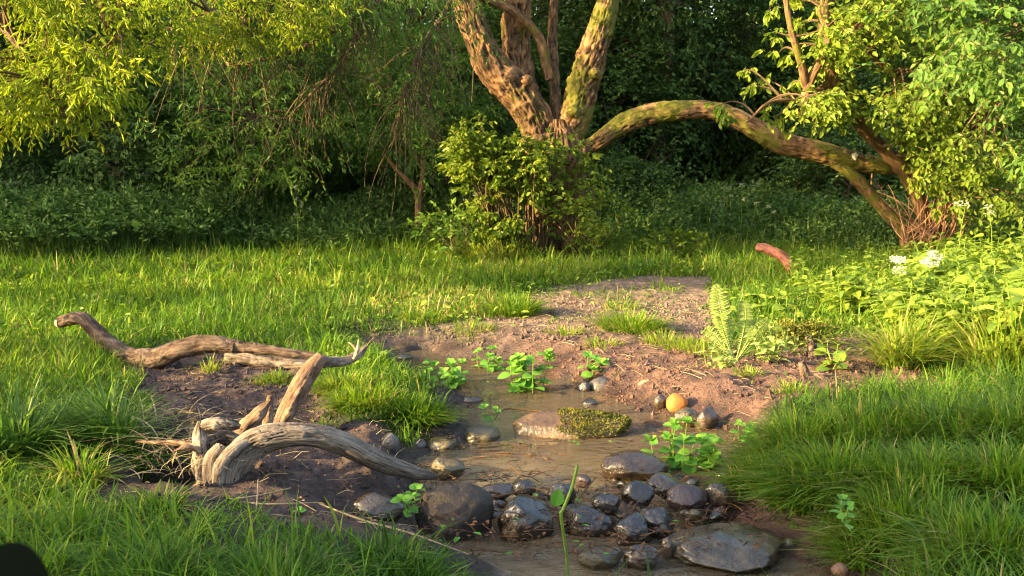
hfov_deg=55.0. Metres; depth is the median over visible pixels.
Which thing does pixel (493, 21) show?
thicket
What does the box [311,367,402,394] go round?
grass tussock
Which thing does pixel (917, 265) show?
nettle plant
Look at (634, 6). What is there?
tall tree
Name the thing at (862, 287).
nettle plant
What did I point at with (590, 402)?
stone
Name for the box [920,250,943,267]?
cow parsley
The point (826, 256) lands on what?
nettle plant
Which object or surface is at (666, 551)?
stone
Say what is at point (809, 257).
nettle plant
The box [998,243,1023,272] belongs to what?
nettle plant
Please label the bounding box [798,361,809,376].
grey peg stump
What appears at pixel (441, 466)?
stone
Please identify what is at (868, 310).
nettle plant
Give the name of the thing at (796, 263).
nettle plant
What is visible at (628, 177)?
dark bush
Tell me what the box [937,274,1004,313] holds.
nettle plant
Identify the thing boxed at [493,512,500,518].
pebble
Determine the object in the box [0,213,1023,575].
meadow grass
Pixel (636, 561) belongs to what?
stone
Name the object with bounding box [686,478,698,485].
pebble
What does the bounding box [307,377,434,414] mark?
grass tussock
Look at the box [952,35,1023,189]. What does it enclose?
thicket
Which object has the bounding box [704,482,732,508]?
stone
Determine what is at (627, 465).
stone
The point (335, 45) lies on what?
feathery tree
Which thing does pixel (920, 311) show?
nettle plant
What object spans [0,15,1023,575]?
ground
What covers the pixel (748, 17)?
slope tree
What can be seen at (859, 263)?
nettle plant
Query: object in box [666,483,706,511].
stone
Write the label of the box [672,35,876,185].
thicket
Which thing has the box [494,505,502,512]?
pebble
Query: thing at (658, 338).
grass tussock
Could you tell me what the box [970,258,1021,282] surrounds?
nettle plant
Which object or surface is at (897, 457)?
grass tussock
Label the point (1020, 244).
nettle plant
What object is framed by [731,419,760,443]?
water plant
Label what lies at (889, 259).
nettle plant
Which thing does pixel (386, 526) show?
dead stalk
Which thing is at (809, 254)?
nettle plant
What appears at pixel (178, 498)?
grass tussock
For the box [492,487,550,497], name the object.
dark twig
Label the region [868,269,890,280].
nettle plant
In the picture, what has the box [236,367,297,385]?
grass tussock
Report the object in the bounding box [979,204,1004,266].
cow parsley
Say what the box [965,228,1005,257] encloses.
nettle plant
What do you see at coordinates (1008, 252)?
nettle plant
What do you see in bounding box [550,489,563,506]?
round leaf
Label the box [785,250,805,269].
nettle plant
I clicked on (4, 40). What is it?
tall tree
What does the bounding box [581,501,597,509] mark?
pebble
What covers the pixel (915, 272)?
nettle plant
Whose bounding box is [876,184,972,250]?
bare twig bush
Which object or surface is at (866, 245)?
nettle plant
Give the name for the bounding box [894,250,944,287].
nettle plant
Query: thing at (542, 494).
pebble
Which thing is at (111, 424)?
grass tussock
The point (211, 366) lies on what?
grass tussock
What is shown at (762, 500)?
pebble
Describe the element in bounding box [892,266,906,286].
cow parsley
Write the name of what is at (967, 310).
nettle plant
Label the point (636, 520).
stone
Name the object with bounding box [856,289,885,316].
nettle plant
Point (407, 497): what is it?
water plant
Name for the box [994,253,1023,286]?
nettle plant
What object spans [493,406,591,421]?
red twig
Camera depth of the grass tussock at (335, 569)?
2.44 m
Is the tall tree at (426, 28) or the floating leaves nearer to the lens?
the floating leaves
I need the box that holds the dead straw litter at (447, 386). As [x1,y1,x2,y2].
[29,281,912,535]
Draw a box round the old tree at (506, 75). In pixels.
[128,0,916,255]
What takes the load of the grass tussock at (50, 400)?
on the ground at (510, 347)
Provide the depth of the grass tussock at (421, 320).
6.76 m
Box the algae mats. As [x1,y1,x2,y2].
[413,361,718,501]
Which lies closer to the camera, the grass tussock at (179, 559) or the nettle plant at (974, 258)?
the grass tussock at (179, 559)
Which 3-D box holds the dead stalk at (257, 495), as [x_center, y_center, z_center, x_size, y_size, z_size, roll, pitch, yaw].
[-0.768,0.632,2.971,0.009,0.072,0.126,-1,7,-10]
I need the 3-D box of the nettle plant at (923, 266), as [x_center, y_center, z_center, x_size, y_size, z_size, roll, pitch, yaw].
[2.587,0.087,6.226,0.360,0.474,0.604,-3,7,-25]
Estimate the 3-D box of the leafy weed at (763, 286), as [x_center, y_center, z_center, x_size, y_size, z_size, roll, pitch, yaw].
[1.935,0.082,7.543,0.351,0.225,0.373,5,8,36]
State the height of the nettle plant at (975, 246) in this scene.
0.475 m
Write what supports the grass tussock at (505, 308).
on the ground at (510, 347)
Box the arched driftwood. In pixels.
[135,417,437,485]
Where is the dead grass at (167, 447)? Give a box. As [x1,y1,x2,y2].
[75,395,242,478]
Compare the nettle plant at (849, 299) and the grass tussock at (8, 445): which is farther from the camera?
the nettle plant at (849, 299)
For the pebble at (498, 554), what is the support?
on the ground at (510, 347)
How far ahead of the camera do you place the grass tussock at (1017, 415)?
3.56 m
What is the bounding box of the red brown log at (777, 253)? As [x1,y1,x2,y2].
[755,243,795,273]
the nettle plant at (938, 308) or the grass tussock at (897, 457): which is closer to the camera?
the grass tussock at (897, 457)
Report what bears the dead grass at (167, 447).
on the ground at (510, 347)
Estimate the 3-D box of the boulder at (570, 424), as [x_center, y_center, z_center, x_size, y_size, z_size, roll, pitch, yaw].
[0.267,0.609,4.311,0.534,0.179,0.278,0,6,0]
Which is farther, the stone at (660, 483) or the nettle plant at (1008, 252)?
the nettle plant at (1008, 252)
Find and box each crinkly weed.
[694,340,737,369]
[743,326,793,363]
[783,331,813,353]
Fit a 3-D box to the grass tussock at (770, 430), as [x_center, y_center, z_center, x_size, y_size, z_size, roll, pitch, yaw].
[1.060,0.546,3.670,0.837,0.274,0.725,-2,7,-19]
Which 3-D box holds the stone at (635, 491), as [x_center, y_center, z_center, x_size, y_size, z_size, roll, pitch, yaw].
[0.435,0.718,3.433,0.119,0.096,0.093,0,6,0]
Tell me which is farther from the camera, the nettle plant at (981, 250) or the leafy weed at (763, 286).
the nettle plant at (981, 250)
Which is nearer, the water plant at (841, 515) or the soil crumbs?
the water plant at (841, 515)
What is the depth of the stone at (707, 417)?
4.34 m
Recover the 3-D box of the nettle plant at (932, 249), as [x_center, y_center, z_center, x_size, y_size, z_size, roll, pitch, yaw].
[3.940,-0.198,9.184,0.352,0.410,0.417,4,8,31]
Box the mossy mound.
[756,316,842,348]
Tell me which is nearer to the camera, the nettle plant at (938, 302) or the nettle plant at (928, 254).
the nettle plant at (938, 302)
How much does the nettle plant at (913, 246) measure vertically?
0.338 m
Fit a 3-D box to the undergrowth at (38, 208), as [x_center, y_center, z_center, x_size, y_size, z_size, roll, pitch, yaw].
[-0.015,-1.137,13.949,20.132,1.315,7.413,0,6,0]
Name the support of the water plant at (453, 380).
on the stream water
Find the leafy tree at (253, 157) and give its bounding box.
[113,0,378,224]
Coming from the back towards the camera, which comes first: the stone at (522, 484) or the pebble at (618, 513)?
the stone at (522, 484)
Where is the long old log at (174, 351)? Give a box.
[54,311,328,368]
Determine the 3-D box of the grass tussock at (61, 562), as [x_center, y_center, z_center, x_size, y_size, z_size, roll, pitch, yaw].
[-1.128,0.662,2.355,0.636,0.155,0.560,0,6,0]
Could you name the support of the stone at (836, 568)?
on the ground at (510, 347)
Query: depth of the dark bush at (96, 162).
13.26 m
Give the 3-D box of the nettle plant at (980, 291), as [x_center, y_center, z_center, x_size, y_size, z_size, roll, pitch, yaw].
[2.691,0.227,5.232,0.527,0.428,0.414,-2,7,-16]
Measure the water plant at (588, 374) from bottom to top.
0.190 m
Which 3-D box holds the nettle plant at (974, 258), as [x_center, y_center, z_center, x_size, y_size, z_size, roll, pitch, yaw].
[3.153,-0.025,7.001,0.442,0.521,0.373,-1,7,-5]
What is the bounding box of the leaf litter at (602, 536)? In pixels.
[48,296,919,562]
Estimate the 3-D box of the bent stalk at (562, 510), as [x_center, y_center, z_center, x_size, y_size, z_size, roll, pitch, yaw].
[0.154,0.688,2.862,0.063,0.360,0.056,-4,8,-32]
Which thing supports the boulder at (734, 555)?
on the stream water
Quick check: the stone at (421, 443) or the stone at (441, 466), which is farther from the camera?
the stone at (421, 443)
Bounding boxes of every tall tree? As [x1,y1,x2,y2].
[0,0,190,152]
[0,6,21,134]
[120,4,360,88]
[317,0,537,122]
[383,0,698,179]
[494,0,831,171]
[625,0,871,187]
[732,0,995,183]
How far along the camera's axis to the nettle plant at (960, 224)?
11.87 m
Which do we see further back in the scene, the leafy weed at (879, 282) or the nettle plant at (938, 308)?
the leafy weed at (879, 282)
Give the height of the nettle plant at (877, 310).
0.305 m
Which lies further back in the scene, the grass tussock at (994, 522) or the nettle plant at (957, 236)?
the nettle plant at (957, 236)
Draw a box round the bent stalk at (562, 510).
[559,465,578,575]
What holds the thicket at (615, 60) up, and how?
on the ground at (510, 347)
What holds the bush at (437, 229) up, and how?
on the ground at (510, 347)
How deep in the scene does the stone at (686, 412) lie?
4.38 m
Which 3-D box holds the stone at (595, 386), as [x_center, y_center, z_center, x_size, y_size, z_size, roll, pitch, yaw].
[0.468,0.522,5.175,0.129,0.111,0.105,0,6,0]
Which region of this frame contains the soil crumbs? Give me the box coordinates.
[47,294,944,575]
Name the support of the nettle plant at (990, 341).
on the ground at (510, 347)
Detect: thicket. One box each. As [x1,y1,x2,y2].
[0,0,130,182]
[51,11,239,174]
[172,16,357,193]
[270,36,465,221]
[364,0,580,196]
[483,0,717,190]
[596,39,785,179]
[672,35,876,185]
[755,22,950,197]
[836,3,1021,222]
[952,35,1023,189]
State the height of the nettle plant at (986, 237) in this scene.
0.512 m
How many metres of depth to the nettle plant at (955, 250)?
8.61 m
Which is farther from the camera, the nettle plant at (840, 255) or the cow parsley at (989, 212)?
the nettle plant at (840, 255)
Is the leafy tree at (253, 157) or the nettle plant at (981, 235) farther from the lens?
the leafy tree at (253, 157)
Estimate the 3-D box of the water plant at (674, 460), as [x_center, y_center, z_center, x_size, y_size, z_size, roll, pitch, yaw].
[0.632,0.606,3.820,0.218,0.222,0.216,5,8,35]
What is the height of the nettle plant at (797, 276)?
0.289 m
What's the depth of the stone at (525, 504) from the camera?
3.24 m
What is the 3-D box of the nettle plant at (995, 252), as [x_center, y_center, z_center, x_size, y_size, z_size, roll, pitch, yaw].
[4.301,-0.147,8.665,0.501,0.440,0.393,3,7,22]
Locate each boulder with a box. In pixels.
[415,482,493,546]
[512,407,631,449]
[668,522,782,573]
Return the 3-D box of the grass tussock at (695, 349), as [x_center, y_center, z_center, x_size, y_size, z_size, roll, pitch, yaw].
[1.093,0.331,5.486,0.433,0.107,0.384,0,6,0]
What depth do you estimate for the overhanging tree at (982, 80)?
7.10 m
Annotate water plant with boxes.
[293,506,305,527]
[390,483,424,517]
[420,359,440,380]
[438,358,468,389]
[471,345,503,373]
[478,404,500,424]
[497,348,558,398]
[578,351,609,377]
[640,416,702,473]
[694,432,723,471]
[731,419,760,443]
[829,494,854,531]
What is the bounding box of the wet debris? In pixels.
[404,464,782,563]
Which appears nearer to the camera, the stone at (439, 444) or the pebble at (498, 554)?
the pebble at (498, 554)
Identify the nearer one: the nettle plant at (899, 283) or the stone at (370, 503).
the stone at (370, 503)
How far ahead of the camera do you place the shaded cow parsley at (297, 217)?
12.28 m
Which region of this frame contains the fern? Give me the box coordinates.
[701,283,785,363]
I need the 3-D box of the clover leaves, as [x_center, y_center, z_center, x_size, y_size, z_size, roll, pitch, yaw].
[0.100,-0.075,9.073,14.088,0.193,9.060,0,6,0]
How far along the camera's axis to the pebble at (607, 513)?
3.37 m
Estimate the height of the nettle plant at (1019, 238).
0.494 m
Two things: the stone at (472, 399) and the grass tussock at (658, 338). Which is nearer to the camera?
the stone at (472, 399)
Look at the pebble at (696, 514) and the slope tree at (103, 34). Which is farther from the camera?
the slope tree at (103, 34)
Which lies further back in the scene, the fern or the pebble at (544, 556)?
the fern
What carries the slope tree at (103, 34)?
on the ground at (510, 347)
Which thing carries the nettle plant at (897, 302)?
on the ground at (510, 347)
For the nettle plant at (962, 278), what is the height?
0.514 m
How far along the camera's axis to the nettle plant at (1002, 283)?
5.61 m
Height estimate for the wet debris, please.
0.094 m
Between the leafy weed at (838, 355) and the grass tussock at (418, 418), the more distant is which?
the leafy weed at (838, 355)
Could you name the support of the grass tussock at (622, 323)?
on the ground at (510, 347)
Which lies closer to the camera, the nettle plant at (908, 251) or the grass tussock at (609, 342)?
the grass tussock at (609, 342)
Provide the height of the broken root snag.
0.165 m
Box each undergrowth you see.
[0,170,1023,260]
[28,47,1020,224]
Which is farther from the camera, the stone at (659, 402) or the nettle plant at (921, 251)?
the nettle plant at (921, 251)
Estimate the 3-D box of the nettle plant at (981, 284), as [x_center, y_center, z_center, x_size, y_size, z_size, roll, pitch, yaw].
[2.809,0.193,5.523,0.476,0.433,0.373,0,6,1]
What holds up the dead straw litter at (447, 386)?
on the ground at (510, 347)
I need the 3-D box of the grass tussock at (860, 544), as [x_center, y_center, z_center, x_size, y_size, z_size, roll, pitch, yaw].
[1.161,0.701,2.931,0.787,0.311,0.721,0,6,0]
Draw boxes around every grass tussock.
[0,364,163,462]
[0,432,167,485]
[0,529,150,575]
[2,370,207,483]
[2,387,142,426]
[71,528,267,575]
[92,478,217,520]
[178,352,235,372]
[196,531,406,575]
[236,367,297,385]
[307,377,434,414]
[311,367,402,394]
[324,528,493,575]
[356,387,475,428]
[395,307,454,324]
[426,232,550,261]
[438,316,501,335]
[458,288,562,317]
[540,322,591,335]
[573,302,686,335]
[577,334,627,348]
[593,298,647,310]
[633,327,696,346]
[649,334,720,350]
[678,338,734,356]
[679,437,821,499]
[685,400,908,468]
[715,429,919,517]
[721,445,886,519]
[729,363,771,378]
[757,374,818,393]
[763,389,968,451]
[773,466,1001,570]
[781,432,1023,512]
[805,293,1021,370]
[837,385,1021,452]
[849,487,1023,575]
[857,423,1023,510]
[870,286,1023,376]
[893,385,1023,448]
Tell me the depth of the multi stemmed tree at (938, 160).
10.29 m
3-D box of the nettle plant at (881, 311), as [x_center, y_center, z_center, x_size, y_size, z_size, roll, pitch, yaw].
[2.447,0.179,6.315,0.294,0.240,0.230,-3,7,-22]
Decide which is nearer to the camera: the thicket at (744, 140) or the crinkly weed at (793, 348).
the crinkly weed at (793, 348)
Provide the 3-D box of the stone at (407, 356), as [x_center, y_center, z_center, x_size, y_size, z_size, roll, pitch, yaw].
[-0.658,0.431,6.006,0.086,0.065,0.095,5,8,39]
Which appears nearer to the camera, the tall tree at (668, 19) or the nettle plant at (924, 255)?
the nettle plant at (924, 255)
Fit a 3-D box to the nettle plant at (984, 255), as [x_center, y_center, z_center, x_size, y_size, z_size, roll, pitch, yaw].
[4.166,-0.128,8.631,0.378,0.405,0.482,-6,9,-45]
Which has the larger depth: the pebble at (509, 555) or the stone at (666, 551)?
the pebble at (509, 555)
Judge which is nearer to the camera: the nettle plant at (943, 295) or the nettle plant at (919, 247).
the nettle plant at (943, 295)
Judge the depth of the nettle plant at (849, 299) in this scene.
6.87 m
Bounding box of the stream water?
[395,349,822,575]
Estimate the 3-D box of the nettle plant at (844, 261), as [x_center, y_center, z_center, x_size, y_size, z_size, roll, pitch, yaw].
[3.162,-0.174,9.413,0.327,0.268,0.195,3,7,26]
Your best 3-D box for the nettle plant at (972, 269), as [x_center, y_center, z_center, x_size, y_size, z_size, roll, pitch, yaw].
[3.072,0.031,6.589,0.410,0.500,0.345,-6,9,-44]
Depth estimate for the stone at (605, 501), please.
3.33 m
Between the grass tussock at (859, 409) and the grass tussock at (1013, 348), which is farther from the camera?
the grass tussock at (1013, 348)
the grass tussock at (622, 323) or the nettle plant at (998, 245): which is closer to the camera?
the grass tussock at (622, 323)
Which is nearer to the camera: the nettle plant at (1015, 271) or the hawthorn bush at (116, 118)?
the nettle plant at (1015, 271)
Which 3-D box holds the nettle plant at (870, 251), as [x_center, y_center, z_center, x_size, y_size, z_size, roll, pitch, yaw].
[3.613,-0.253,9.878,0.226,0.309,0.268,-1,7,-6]
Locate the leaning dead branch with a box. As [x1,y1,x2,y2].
[273,339,367,422]
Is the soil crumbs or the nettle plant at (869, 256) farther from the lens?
the nettle plant at (869, 256)
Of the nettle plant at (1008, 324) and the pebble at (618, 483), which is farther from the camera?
the nettle plant at (1008, 324)
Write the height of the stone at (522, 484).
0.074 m
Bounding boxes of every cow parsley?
[133,171,150,237]
[288,185,310,249]
[713,186,730,240]
[729,183,774,233]
[888,255,906,286]
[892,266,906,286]
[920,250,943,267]
[946,200,969,258]
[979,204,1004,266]
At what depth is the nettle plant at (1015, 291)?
5.18 m
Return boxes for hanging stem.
[471,1,473,101]
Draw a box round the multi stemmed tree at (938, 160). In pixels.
[703,0,1023,255]
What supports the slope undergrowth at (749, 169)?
on the ground at (510, 347)
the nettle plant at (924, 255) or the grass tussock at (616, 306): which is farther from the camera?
the nettle plant at (924, 255)
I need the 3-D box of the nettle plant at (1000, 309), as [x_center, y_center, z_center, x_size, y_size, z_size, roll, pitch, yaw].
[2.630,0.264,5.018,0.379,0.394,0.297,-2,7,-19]
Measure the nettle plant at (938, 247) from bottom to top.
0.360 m
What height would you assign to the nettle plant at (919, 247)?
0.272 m
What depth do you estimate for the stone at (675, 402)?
4.55 m
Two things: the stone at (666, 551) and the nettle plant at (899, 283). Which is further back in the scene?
the nettle plant at (899, 283)
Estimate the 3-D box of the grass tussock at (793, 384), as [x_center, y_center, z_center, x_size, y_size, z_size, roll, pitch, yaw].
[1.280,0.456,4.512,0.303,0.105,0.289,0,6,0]
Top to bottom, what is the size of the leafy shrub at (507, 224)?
1.841 m
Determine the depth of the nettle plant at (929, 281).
6.23 m
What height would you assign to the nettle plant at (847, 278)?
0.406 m
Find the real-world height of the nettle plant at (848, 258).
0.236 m
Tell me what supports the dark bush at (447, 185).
on the ground at (510, 347)
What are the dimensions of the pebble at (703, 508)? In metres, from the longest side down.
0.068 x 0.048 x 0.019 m
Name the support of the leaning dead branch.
on the ground at (510, 347)
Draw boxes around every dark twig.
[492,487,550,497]
[578,477,596,498]
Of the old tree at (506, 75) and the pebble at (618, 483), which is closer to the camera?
the pebble at (618, 483)
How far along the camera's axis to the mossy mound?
5.72 m
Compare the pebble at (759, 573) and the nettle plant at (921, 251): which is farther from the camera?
the nettle plant at (921, 251)
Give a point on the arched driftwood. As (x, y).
(250, 447)
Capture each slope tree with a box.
[0,1,191,66]
[342,0,572,47]
[503,0,757,53]
[651,0,839,58]
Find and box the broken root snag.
[233,395,273,434]
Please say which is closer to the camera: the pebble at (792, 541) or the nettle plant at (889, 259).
the pebble at (792, 541)
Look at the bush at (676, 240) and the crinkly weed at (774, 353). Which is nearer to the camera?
the crinkly weed at (774, 353)
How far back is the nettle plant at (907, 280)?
6.19 m
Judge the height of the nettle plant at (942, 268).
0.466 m
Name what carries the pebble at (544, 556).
on the ground at (510, 347)
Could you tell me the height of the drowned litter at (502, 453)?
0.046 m
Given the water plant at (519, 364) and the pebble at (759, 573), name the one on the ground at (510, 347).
the pebble at (759, 573)
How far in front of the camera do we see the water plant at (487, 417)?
4.54 m
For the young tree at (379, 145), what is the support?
on the ground at (510, 347)
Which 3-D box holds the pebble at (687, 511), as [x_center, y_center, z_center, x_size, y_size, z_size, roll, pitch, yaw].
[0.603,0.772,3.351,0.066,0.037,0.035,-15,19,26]
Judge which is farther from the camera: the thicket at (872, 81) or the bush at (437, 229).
the thicket at (872, 81)
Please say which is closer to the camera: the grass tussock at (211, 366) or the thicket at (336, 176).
the grass tussock at (211, 366)
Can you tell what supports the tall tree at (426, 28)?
on the ground at (510, 347)
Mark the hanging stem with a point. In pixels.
(473, 56)
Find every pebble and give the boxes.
[478,548,494,559]
[485,548,504,556]
[493,498,507,507]
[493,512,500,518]
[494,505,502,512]
[506,550,513,559]
[513,550,523,559]
[528,551,548,561]
[533,491,548,500]
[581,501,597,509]
[601,510,611,515]
[611,480,624,489]
[612,509,622,519]
[613,560,621,572]
[651,568,668,575]
[675,474,683,480]
[680,509,689,518]
[683,572,692,575]
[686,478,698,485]
[687,508,701,520]
[699,504,710,510]
[701,514,722,524]
[704,506,724,519]
[753,571,771,575]
[757,495,768,505]
[783,537,796,545]
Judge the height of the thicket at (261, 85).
4.467 m
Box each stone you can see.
[351,491,406,521]
[382,433,399,452]
[397,353,412,362]
[411,438,426,446]
[427,436,455,453]
[431,457,464,480]
[463,396,482,404]
[464,426,500,446]
[481,483,514,499]
[497,494,553,548]
[513,479,535,495]
[546,483,575,506]
[558,503,613,539]
[575,474,590,487]
[576,543,622,569]
[578,381,590,396]
[581,398,597,406]
[589,376,607,392]
[591,493,620,511]
[600,450,668,481]
[615,512,650,549]
[619,480,653,506]
[622,544,660,570]
[638,379,649,385]
[639,506,674,542]
[647,472,680,499]
[653,394,666,409]
[661,536,672,560]
[666,393,687,412]
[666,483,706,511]
[674,407,698,427]
[694,406,717,432]
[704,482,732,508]
[831,563,848,575]
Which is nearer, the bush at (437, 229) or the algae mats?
the algae mats
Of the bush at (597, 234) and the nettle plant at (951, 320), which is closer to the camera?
the nettle plant at (951, 320)
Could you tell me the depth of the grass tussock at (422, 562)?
2.62 m
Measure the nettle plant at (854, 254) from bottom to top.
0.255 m
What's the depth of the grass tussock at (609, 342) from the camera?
5.85 m
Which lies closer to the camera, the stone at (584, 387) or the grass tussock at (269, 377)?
the grass tussock at (269, 377)
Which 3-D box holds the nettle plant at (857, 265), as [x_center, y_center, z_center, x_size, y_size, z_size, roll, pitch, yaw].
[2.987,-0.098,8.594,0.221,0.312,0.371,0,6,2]
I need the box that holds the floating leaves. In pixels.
[438,381,737,554]
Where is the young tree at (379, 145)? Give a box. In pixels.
[318,12,504,234]
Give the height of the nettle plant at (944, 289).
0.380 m
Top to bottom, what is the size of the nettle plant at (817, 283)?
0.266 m
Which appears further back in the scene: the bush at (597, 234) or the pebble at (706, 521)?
the bush at (597, 234)
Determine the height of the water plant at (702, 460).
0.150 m
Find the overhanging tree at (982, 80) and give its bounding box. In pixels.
[848,0,1023,192]
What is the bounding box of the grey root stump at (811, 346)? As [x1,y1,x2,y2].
[805,335,817,357]
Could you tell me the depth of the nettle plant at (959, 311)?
5.59 m
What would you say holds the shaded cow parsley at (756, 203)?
on the ground at (510, 347)
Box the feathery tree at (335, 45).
[199,0,431,199]
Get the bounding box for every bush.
[0,27,238,245]
[0,48,86,182]
[72,65,301,225]
[356,82,522,228]
[406,197,496,257]
[534,199,650,259]
[585,142,701,232]
[616,224,709,262]
[743,109,929,233]
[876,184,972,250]
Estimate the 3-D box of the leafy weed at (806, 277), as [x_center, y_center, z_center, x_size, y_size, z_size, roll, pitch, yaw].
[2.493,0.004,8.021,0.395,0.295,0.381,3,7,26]
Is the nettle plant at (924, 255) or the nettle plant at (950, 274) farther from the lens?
the nettle plant at (924, 255)
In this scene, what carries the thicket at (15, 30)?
on the ground at (510, 347)
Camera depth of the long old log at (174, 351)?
5.16 m
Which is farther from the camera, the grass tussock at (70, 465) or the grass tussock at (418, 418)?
the grass tussock at (418, 418)
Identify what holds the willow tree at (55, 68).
on the ground at (510, 347)
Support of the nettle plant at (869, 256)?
on the ground at (510, 347)
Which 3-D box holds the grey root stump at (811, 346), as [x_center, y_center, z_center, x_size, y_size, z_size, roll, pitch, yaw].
[1.644,0.356,5.424,0.100,0.188,0.074,-6,9,-42]
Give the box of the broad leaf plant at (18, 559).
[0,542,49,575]
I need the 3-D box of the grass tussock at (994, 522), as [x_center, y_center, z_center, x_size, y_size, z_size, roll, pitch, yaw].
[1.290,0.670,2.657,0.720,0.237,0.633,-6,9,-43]
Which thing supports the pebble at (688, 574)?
in the stream water
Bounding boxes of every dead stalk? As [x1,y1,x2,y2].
[229,487,290,498]
[243,501,319,504]
[255,480,258,511]
[320,504,469,554]
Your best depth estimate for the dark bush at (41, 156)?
14.96 m
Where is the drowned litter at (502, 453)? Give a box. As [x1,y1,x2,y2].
[403,356,751,501]
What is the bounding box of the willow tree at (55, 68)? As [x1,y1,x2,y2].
[0,0,372,166]
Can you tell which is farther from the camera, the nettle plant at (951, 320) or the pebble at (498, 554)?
the nettle plant at (951, 320)
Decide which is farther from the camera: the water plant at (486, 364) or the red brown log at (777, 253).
the red brown log at (777, 253)
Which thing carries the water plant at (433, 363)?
on the ground at (510, 347)
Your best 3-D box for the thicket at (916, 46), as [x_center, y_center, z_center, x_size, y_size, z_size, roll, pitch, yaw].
[7.156,-2.845,15.854,4.633,4.931,3.336,0,6,0]
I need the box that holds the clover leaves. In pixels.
[0,245,979,388]
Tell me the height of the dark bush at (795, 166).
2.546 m
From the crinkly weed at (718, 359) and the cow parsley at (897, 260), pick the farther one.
the cow parsley at (897, 260)
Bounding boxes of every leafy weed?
[742,284,792,306]
[751,291,816,320]
[793,270,837,293]
[814,336,854,370]
[864,280,890,307]
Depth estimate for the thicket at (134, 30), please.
17.39 m
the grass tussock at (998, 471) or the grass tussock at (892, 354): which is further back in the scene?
the grass tussock at (892, 354)
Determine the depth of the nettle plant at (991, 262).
5.99 m
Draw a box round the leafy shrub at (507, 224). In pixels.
[434,110,618,258]
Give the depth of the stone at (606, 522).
3.27 m
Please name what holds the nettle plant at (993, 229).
on the ground at (510, 347)
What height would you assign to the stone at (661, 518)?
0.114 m
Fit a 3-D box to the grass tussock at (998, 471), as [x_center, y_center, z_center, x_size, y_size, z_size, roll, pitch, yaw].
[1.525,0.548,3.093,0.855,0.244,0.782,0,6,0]
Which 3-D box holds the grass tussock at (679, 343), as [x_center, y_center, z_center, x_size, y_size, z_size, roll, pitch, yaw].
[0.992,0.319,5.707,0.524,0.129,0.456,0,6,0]
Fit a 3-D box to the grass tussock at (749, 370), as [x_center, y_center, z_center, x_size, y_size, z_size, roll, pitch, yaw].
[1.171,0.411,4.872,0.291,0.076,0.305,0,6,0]
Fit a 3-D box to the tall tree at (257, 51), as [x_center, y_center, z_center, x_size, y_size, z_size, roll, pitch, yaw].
[-6.196,-7.468,22.384,7.047,8.295,4.789,0,6,0]
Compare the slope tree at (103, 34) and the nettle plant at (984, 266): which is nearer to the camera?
the nettle plant at (984, 266)
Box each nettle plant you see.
[783,256,808,280]
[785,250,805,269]
[791,262,816,288]
[794,244,820,268]
[801,246,827,264]
[803,273,835,298]
[808,275,835,302]
[816,268,871,316]
[817,245,830,261]
[820,266,869,317]
[821,266,883,318]
[824,279,869,314]
[829,251,847,264]
[829,256,857,277]
[839,253,863,263]
[839,262,874,281]
[841,259,865,283]
[845,248,861,261]
[856,251,888,273]
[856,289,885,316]
[857,241,877,252]
[857,277,929,334]
[859,248,887,270]
[860,294,886,321]
[862,248,884,269]
[867,276,893,297]
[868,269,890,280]
[869,285,904,319]
[870,300,897,324]
[874,258,894,275]
[877,255,901,268]
[877,289,904,326]
[883,246,905,261]
[884,268,933,319]
[885,264,950,317]
[886,277,960,324]
[888,255,914,282]
[890,265,919,287]
[891,290,950,339]
[892,290,930,335]
[893,258,948,288]
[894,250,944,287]
[895,286,948,333]
[897,243,932,259]
[898,293,942,337]
[901,262,953,284]
[902,243,922,254]
[903,241,966,266]
[904,237,923,252]
[904,243,951,268]
[907,293,962,348]
[910,243,942,267]
[912,247,954,268]
[914,245,952,265]
[915,265,958,288]
[915,268,968,294]
[917,294,980,347]
[920,232,958,252]
[921,275,971,290]
[924,275,953,295]
[928,289,967,334]
[929,249,979,275]
[930,296,984,338]
[931,258,970,284]
[932,307,978,358]
[934,264,1009,295]
[934,289,993,355]
[936,237,963,251]
[936,296,995,329]
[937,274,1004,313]
[937,275,1010,351]
[940,280,985,302]
[941,265,987,290]
[944,235,968,256]
[944,261,983,276]
[945,218,984,240]
[947,236,992,252]
[949,256,998,285]
[949,264,1014,309]
[950,228,977,246]
[951,252,1011,280]
[952,239,977,265]
[953,271,1009,299]
[955,250,997,271]
[959,259,1022,292]
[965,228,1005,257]
[966,218,992,246]
[967,246,1004,277]
[967,289,1009,335]
[968,250,1010,267]
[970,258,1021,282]
[970,282,1022,318]
[971,281,1021,306]
[972,217,1005,244]
[972,244,992,253]
[972,282,1023,372]
[972,321,1005,360]
[975,246,1023,265]
[977,238,1015,259]
[977,274,1023,329]
[977,306,1023,361]
[987,220,1023,250]
[988,301,1023,342]
[992,261,1023,287]
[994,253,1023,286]
[995,287,1023,345]
[996,245,1023,273]
[998,231,1023,260]
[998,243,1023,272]
[1000,229,1023,251]
[1006,264,1023,287]
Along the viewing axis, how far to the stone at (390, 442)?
3.86 m
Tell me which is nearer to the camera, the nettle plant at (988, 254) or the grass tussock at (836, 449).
the grass tussock at (836, 449)
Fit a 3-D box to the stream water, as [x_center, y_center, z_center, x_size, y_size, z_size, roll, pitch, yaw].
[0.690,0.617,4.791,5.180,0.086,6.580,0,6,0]
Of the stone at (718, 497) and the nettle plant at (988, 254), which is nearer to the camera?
the stone at (718, 497)

